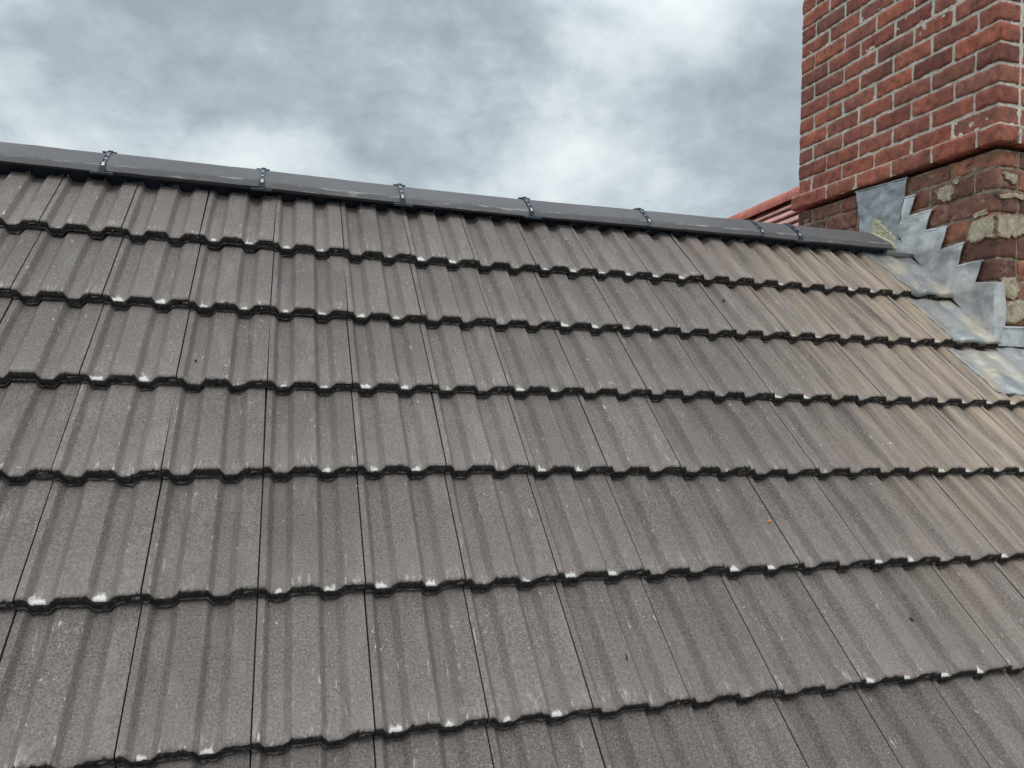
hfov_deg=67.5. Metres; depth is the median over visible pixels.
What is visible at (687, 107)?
sky
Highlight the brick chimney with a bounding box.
[791,0,1023,395]
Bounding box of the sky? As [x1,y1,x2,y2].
[0,0,803,217]
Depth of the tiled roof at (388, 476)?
1.78 m
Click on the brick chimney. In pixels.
(911, 142)
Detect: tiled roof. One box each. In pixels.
[0,142,1023,767]
[728,186,803,225]
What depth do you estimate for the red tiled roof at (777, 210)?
5.29 m

